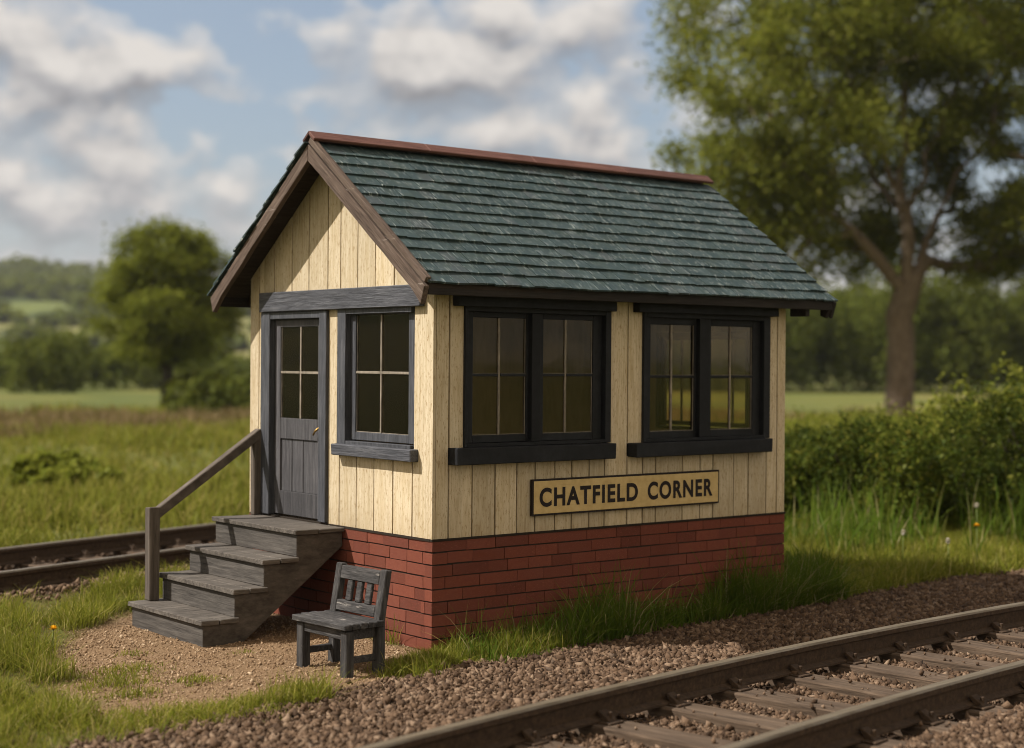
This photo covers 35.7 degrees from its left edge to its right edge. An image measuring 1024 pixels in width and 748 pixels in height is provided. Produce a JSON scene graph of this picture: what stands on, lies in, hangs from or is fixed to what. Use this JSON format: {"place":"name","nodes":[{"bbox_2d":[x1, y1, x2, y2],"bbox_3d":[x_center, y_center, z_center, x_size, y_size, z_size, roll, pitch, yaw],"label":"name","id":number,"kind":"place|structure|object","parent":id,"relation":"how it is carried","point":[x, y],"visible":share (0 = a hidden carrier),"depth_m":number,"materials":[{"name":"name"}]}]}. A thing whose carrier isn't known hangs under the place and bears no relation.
{"place":"outdoors","nodes":[
{"label":"outdoors","id":0,"kind":"place"},
{"bbox_2d":[0,402,880,438],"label":"dry meadow grass","id":1,"kind":"structure","parent":0,"point":[8,419],"depth_m":57.12,"materials":[{"name":"green plant"}]},
{"bbox_2d":[0,271,1018,375],"bbox_3d":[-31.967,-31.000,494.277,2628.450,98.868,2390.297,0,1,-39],"label":"hills","id":2,"kind":"structure","parent":0,"point":[31,307],"depth_m":551.49,"materials":[{"name":"green plant"}]},
{"bbox_2d":[0,252,1012,369],"bbox_3d":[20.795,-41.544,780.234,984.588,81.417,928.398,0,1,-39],"label":"hill woodland","id":3,"kind":"object","parent":2,"relation":"on","point":[58,280],"visible":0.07,"depth_m":625.57,"materials":[{"name":"green plant"}]},
{"bbox_2d":[0,371,1023,747],"bbox_3d":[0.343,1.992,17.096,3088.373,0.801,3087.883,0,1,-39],"label":"ground","id":4,"kind":"structure","parent":0,"point":[806,399],"depth_m":13.76,"materials":[{"name":"brown soil"}]},
{"bbox_2d":[0,582,27,592],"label":"railway sleeper","id":5,"kind":"object","parent":4,"relation":"on","point":[18,585],"visible":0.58,"depth_m":16.04,"materials":[{"name":"wood"}]},
{"bbox_2d":[2,335,90,392],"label":"shrub","id":6,"kind":"object","parent":4,"relation":"on","point":[50,373],"visible":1,"depth_m":107.31,"materials":[{"name":"green plant"}]},
{"bbox_2d":[0,445,101,486],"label":"shrub","id":7,"kind":"object","parent":4,"relation":"on","point":[21,467],"visible":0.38,"depth_m":28.77,"materials":[{"name":"green plant"}]},
{"bbox_2d":[50,625,57,649],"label":"dandelion","id":8,"kind":"object","parent":4,"relation":"on","point":[53,627],"visible":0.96,"depth_m":12.81,"materials":[{"name":"orange"}]},
{"bbox_2d":[47,574,83,586],"bbox_3d":[-5.296,2.203,17.160,2.408,0.224,0.278,1,1,34],"label":"railway sleeper","id":9,"kind":"object","parent":4,"relation":"on","point":[74,577],"visible":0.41,"depth_m":16.66,"materials":[{"name":"wood"}]},
{"bbox_2d":[10,556,131,576],"bbox_3d":[-4.888,2.202,17.800,2.408,0.224,0.278,1,1,33],"label":"railway sleeper","id":10,"kind":"object","parent":4,"relation":"on","point":[35,561],"visible":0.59,"depth_m":18.10,"materials":[{"name":"wood"}]},
{"bbox_2d":[24,459,125,494],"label":"shrub","id":11,"kind":"object","parent":4,"relation":"on","point":[52,472],"visible":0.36,"depth_m":27.20,"materials":[{"name":"green plant"}]},
{"bbox_2d":[0,523,211,605],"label":"ballast stones","id":12,"kind":"object","parent":4,"relation":"on","point":[58,588],"visible":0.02,"depth_m":15.94,"materials":[{"name":"grey gravel"}]},
{"bbox_2d":[56,550,182,570],"bbox_3d":[-4.480,2.200,18.441,2.408,0.224,0.278,1,1,32],"label":"railway sleeper","id":13,"kind":"object","parent":4,"relation":"on","point":[85,555],"visible":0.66,"depth_m":18.72,"materials":[{"name":"wood"}]},
{"bbox_2d":[0,523,215,565],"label":"railway rail","id":14,"kind":"object","parent":13,"relation":"on","point":[14,555],"visible":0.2,"depth_m":19.08,"materials":[{"name":"metal"}]},
{"bbox_2d":[0,542,220,591],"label":"railway rail","id":15,"kind":"object","parent":13,"relation":"on","point":[45,575],"visible":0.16,"depth_m":16.77,"materials":[{"name":"metal"}]},
{"bbox_2d":[0,329,250,389],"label":"hedgerow","id":16,"kind":"object","parent":4,"relation":"on","point":[99,369],"visible":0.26,"depth_m":124.21,"materials":[{"name":"green plant"}]},
{"bbox_2d":[107,544,144,555],"bbox_3d":[-4.071,2.199,19.081,2.408,0.224,0.278,1,0,32],"label":"railway sleeper","id":17,"kind":"object","parent":4,"relation":"on","point":[132,548],"visible":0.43,"depth_m":19.38,"materials":[{"name":"wood"}]},
{"bbox_2d":[79,212,250,402],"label":"broadleaf tree","id":18,"kind":"object","parent":4,"relation":"on","point":[181,323],"visible":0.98,"depth_m":73.44,"materials":[{"name":"green plant"}]},
{"bbox_2d":[160,538,189,549],"bbox_3d":[-3.663,2.197,19.721,2.408,0.224,0.278,1,1,34],"label":"railway sleeper","id":19,"kind":"object","parent":4,"relation":"on","point":[178,543],"visible":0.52,"depth_m":20.03,"materials":[{"name":"wood"}]},
{"bbox_2d":[159,370,232,407],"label":"shrub","id":20,"kind":"object","parent":4,"relation":"on","point":[184,377],"visible":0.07,"depth_m":73.53,"materials":[{"name":"green plant"}]},
{"bbox_2d":[159,370,249,416],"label":"shrub","id":21,"kind":"object","parent":4,"relation":"on","point":[204,397],"visible":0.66,"depth_m":64.92,"materials":[{"name":"green plant"}]},
{"bbox_2d":[193,533,217,543],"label":"railway sleeper","id":22,"kind":"object","parent":4,"relation":"on","point":[212,540],"visible":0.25,"depth_m":20.67,"materials":[{"name":"wood"}]},
{"bbox_2d":[128,429,343,646],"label":"wooden steps","id":23,"kind":"structure","parent":4,"relation":"on","point":[235,585],"depth_m":13.67,"materials":[{"name":"grey wood"}]},
{"bbox_2d":[0,636,504,747],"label":"grass tufts","id":24,"kind":"object","parent":4,"relation":"on","point":[440,654],"visible":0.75,"depth_m":10.69,"materials":[{"name":"green plant"}]},
{"bbox_2d":[38,613,481,725],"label":"sand crumbs","id":25,"kind":"object","parent":4,"relation":"on","point":[173,659],"visible":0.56,"depth_m":12.35,"materials":[{"name":"beige sand"}]},
{"bbox_2d":[0,587,568,747],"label":"dry thatch","id":26,"kind":"object","parent":4,"relation":"on","point":[75,634],"visible":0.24,"depth_m":11.81,"materials":[{"name":"green plant"}]},
{"bbox_2d":[0,557,599,747],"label":"lawn grass","id":27,"kind":"structure","parent":4,"relation":"on","point":[19,619],"depth_m":12.07,"materials":[{"name":"green plant"}]},
{"bbox_2d":[292,562,391,677],"bbox_3d":[-1.287,1.866,12.053,0.451,0.792,0.698,0,1,-41],"label":"wooden chair","id":28,"kind":"object","parent":4,"relation":"on","point":[338,627],"visible":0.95,"depth_m":12.01,"materials":[{"name":"grey wood"}]},
{"bbox_2d":[0,400,924,547],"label":"meadow grass","id":29,"kind":"structure","parent":4,"relation":"on","point":[41,509],"depth_m":26.31,"materials":[{"name":"green plant"}]},
{"bbox_2d":[441,600,562,656],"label":"grass wisps","id":30,"kind":"object","parent":4,"relation":"on","point":[476,633],"depth_m":12.88,"materials":[{"name":"green plant"}]},
{"bbox_2d":[207,131,837,651],"bbox_3d":[0.131,0.191,15.268,4.973,4.568,3.550,0,1,-39],"label":"signal hut","id":31,"kind":"object","parent":4,"relation":"on","point":[453,351],"visible":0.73,"depth_m":14.02,"materials":[{"name":"beige wood"}]},
{"bbox_2d":[274,319,318,518],"bbox_3d":[-1.938,0.398,14.419,0.088,1.786,0.845,0,1,-39],"label":"door","id":32,"kind":"structure","parent":31,"relation":"in","point":[296,342],"depth_m":14.47,"materials":[{"name":"grey paint"}]},
{"bbox_2d":[331,307,417,461],"bbox_3d":[-1.127,0.073,13.382,0.182,1.270,1.192,0,1,-39],"label":"window","id":33,"kind":"structure","parent":31,"relation":"in","point":[376,350],"depth_m":13.46,"materials":[{"name":"grey paint"}]},
{"bbox_2d":[448,295,616,465],"bbox_3d":[0.184,0.032,13.400,1.762,1.409,0.218,0,1,-39],"label":"window","id":34,"kind":"structure","parent":31,"relation":"in","point":[532,445],"depth_m":13.40,"materials":[{"name":"black paint"}]},
{"bbox_2d":[530,470,718,515],"bbox_3d":[1.040,1.044,14.093,2.258,0.310,0.037,0,1,-39],"label":"name board","id":35,"kind":"object","parent":31,"relation":"attached to","point":[558,496],"visible":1,"depth_m":14.02,"materials":[{"name":"beige wood"}]},
{"bbox_2d":[656,331,748,429],"bbox_3d":[1.966,0.072,16.209,0.127,1.002,1.301,0,1,-39],"label":"window","id":36,"kind":"structure","parent":31,"relation":"in","point":[661,337],"depth_m":16.45,"materials":[{"name":"black paint"}]},
{"bbox_2d":[627,303,778,457],"bbox_3d":[1.771,0.035,14.683,1.884,1.409,0.220,0,1,-39],"label":"window","id":37,"kind":"structure","parent":31,"relation":"in","point":[700,439],"depth_m":14.67,"materials":[{"name":"black paint"}]},
{"bbox_2d":[59,568,1023,747],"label":"ballast stones","id":38,"kind":"object","parent":4,"relation":"on","point":[360,716],"visible":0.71,"depth_m":11.43,"materials":[{"name":"grey gravel"}]},
{"bbox_2d":[507,728,587,747],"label":"railway sleeper","id":39,"kind":"object","parent":4,"relation":"on","point":[533,739],"visible":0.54,"depth_m":9.73,"materials":[{"name":"wood"}]},
{"bbox_2d":[358,602,1023,747],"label":"railway rail","id":40,"kind":"object","parent":39,"relation":"on","point":[543,719],"visible":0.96,"depth_m":11.12,"materials":[{"name":"metal"}]},
{"bbox_2d":[719,660,1023,747],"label":"railway rail","id":41,"kind":"object","parent":39,"relation":"on","point":[880,716],"visible":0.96,"depth_m":10.21,"materials":[{"name":"metal"}]},
{"bbox_2d":[433,527,942,662],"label":"tall grass","id":42,"kind":"structure","parent":4,"relation":"on","point":[589,623],"depth_m":14.20,"materials":[{"name":"green plant"}]},
{"bbox_2d":[572,709,807,747],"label":"railway sleeper","id":43,"kind":"object","parent":4,"relation":"on","point":[650,736],"visible":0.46,"depth_m":10.06,"materials":[{"name":"wood"}]},
{"bbox_2d":[639,692,906,747],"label":"railway sleeper","id":44,"kind":"object","parent":4,"relation":"on","point":[739,721],"visible":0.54,"depth_m":10.50,"materials":[{"name":"wood"}]},
{"bbox_2d":[784,442,817,525],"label":"bramble bush","id":45,"kind":"object","parent":4,"relation":"on","point":[791,487],"visible":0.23,"depth_m":22.77,"materials":[{"name":"green plant"}]},
{"bbox_2d":[764,544,860,600],"bbox_3d":[2.887,1.963,15.824,1.674,0.570,1.467,0,1,-39],"label":"grass clump","id":46,"kind":"object","parent":4,"relation":"on","point":[798,558],"visible":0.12,"depth_m":15.85,"materials":[{"name":"green plant"}]},
{"bbox_2d":[687,404,939,438],"bbox_3d":[7.221,1.177,33.803,6.415,1.146,6.742,1,0,28],"label":"bush","id":47,"kind":"object","parent":4,"relation":"on","point":[831,418],"visible":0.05,"depth_m":34.63,"materials":[{"name":"green plant"}]},
{"bbox_2d":[634,0,1023,420],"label":"broadleaf tree","id":48,"kind":"object","parent":4,"relation":"on","point":[778,159],"visible":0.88,"depth_m":62.70,"materials":[{"name":"green plant"}]},
{"bbox_2d":[785,433,884,491],"bbox_3d":[4.739,1.456,23.519,2.059,1.382,1.611,0,1,-39],"label":"bramble bush","id":49,"kind":"object","parent":4,"relation":"on","point":[808,472],"visible":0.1,"depth_m":23.05,"materials":[{"name":"green plant"}]},
{"bbox_2d":[785,420,884,461],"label":"bramble bush","id":50,"kind":"object","parent":4,"relation":"on","point":[802,430],"visible":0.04,"depth_m":25.14,"materials":[{"name":"green plant"}]},
{"bbox_2d":[707,677,964,735],"bbox_3d":[2.107,2.303,10.984,2.409,0.217,0.278,1,1,42],"label":"railway sleeper","id":51,"kind":"object","parent":4,"relation":"on","point":[740,691],"visible":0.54,"depth_m":11.01,"materials":[{"name":"wood"}]},
{"bbox_2d":[667,255,1023,393],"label":"woodland","id":52,"kind":"object","parent":4,"relation":"on","point":[971,336],"visible":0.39,"depth_m":131.99,"materials":[{"name":"green plant"}]},
{"bbox_2d":[788,411,909,524],"bbox_3d":[4.905,1.385,22.610,1.998,1.715,1.655,0,0,6],"label":"bramble bush","id":53,"kind":"object","parent":4,"relation":"on","point":[851,430],"visible":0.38,"depth_m":22.41,"materials":[{"name":"green plant"}]},
{"bbox_2d":[796,402,961,428],"bbox_3d":[9.674,1.186,37.684,6.834,1.036,5.962,0,1,-39],"label":"bush","id":54,"kind":"object","parent":4,"relation":"on","point":[855,414],"visible":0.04,"depth_m":38.19,"materials":[{"name":"green plant"}]},
{"bbox_2d":[766,664,1013,719],"bbox_3d":[2.615,2.305,11.505,0.278,0.217,2.409,0,1,-45],"label":"railway sleeper","id":55,"kind":"object","parent":4,"relation":"on","point":[844,687],"visible":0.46,"depth_m":11.55,"materials":[{"name":"wood"}]},
{"bbox_2d":[783,462,1023,560],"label":"rank weeds","id":56,"kind":"object","parent":4,"relation":"on","point":[839,520],"visible":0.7,"depth_m":20.44,"materials":[{"name":"green plant"}]},
{"bbox_2d":[846,411,961,533],"bbox_3d":[5.302,1.417,21.448,1.615,1.804,1.510,0,0,3],"label":"bramble bush","id":57,"kind":"object","parent":4,"relation":"on","point":[920,475],"visible":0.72,"depth_m":21.23,"materials":[{"name":"green plant"}]},
{"bbox_2d":[785,387,1023,450],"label":"hedge","id":58,"kind":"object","parent":4,"relation":"on","point":[929,416],"depth_m":27.85,"materials":[{"name":"green plant"}]},
{"bbox_2d":[871,421,957,447],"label":"bush","id":59,"kind":"object","parent":4,"relation":"on","point":[918,436],"depth_m":25.51,"materials":[{"name":"green plant"}]},
{"bbox_2d":[824,651,1023,704],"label":"railway sleeper","id":60,"kind":"object","parent":4,"relation":"on","point":[855,663],"visible":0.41,"depth_m":12.15,"materials":[{"name":"wood"}]},
{"bbox_2d":[875,442,979,490],"bbox_3d":[5.980,1.542,23.256,2.338,1.190,2.088,0,1,-39],"label":"bramble bush","id":61,"kind":"object","parent":4,"relation":"on","point":[947,448],"depth_m":22.89,"materials":[{"name":"green plant"}]},
{"bbox_2d":[854,385,1021,434],"bbox_3d":[8.293,0.970,27.050,4.588,1.566,3.993,0,1,-39],"label":"bush","id":62,"kind":"object","parent":4,"relation":"on","point":[942,399],"visible":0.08,"depth_m":26.70,"materials":[{"name":"green plant"}]},
{"bbox_2d":[874,641,1003,672],"bbox_3d":[3.654,2.303,12.516,0.278,0.217,2.409,0,1,-45],"label":"railway sleeper","id":63,"kind":"object","parent":4,"relation":"on","point":[935,659],"visible":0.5,"depth_m":12.69,"materials":[{"name":"wood"}]},
{"bbox_2d":[866,437,1023,522],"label":"bramble bush","id":64,"kind":"object","parent":4,"relation":"on","point":[956,500],"visible":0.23,"depth_m":22.07,"materials":[{"name":"green plant"}]},
{"bbox_2d":[945,538,950,566],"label":"dandelion","id":65,"kind":"object","parent":4,"relation":"on","point":[947,540],"visible":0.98,"depth_m":17.79,"materials":[{"name":"green"}]},
{"bbox_2d":[899,399,1023,446],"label":"bramble bush","id":66,"kind":"object","parent":4,"relation":"on","point":[945,428],"visible":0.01,"depth_m":25.12,"materials":[{"name":"green plant"}]},
{"bbox_2d":[917,430,1010,448],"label":"bramble bush","id":67,"kind":"object","parent":4,"relation":"on","point":[952,439],"depth_m":24.25,"materials":[{"name":"green plant"}]},
{"bbox_2d":[916,351,1023,481],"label":"bush","id":68,"kind":"object","parent":4,"relation":"on","point":[1018,369],"visible":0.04,"depth_m":24.91,"materials":[{"name":"green plant"}]},
{"bbox_2d":[924,630,1023,660],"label":"railway sleeper","id":69,"kind":"object","parent":4,"relation":"on","point":[957,642],"visible":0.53,"depth_m":13.24,"materials":[{"name":"wood"}]},
{"bbox_2d":[974,502,978,543],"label":"dandelion","id":70,"kind":"object","parent":4,"relation":"on","point":[976,504],"visible":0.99,"depth_m":19.79,"materials":[{"name":"green"}]},
{"bbox_2d":[974,523,979,557],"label":"dandelion","id":71,"kind":"object","parent":4,"relation":"on","point":[976,524],"visible":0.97,"depth_m":18.53,"materials":[{"name":"green"}]},
{"bbox_2d":[938,398,1023,497],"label":"bramble bush","id":72,"kind":"object","parent":4,"relation":"on","point":[973,448],"visible":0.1,"depth_m":23.27,"materials":[{"name":"green plant"}]},
{"bbox_2d":[941,371,1023,526],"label":"bramble bush","id":73,"kind":"object","parent":4,"relation":"on","point":[1018,466],"visible":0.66,"depth_m":22.16,"materials":[{"name":"green plant"}]},
{"bbox_2d":[972,622,1023,644],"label":"railway sleeper","id":74,"kind":"object","parent":4,"relation":"on","point":[1000,632],"visible":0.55,"depth_m":13.88,"materials":[{"name":"wood"}]},
{"bbox_2d":[0,0,1023,299],"label":"sky","id":75,"kind":"structure","parent":0,"point":[112,112],"materials":[{"name":"blue"}]},
{"bbox_2d":[782,510,1023,605],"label":"verge grass","id":76,"kind":"structure","parent":0,"point":[995,555],"depth_m":18.28,"materials":[{"name":"green plant"}]}
]}

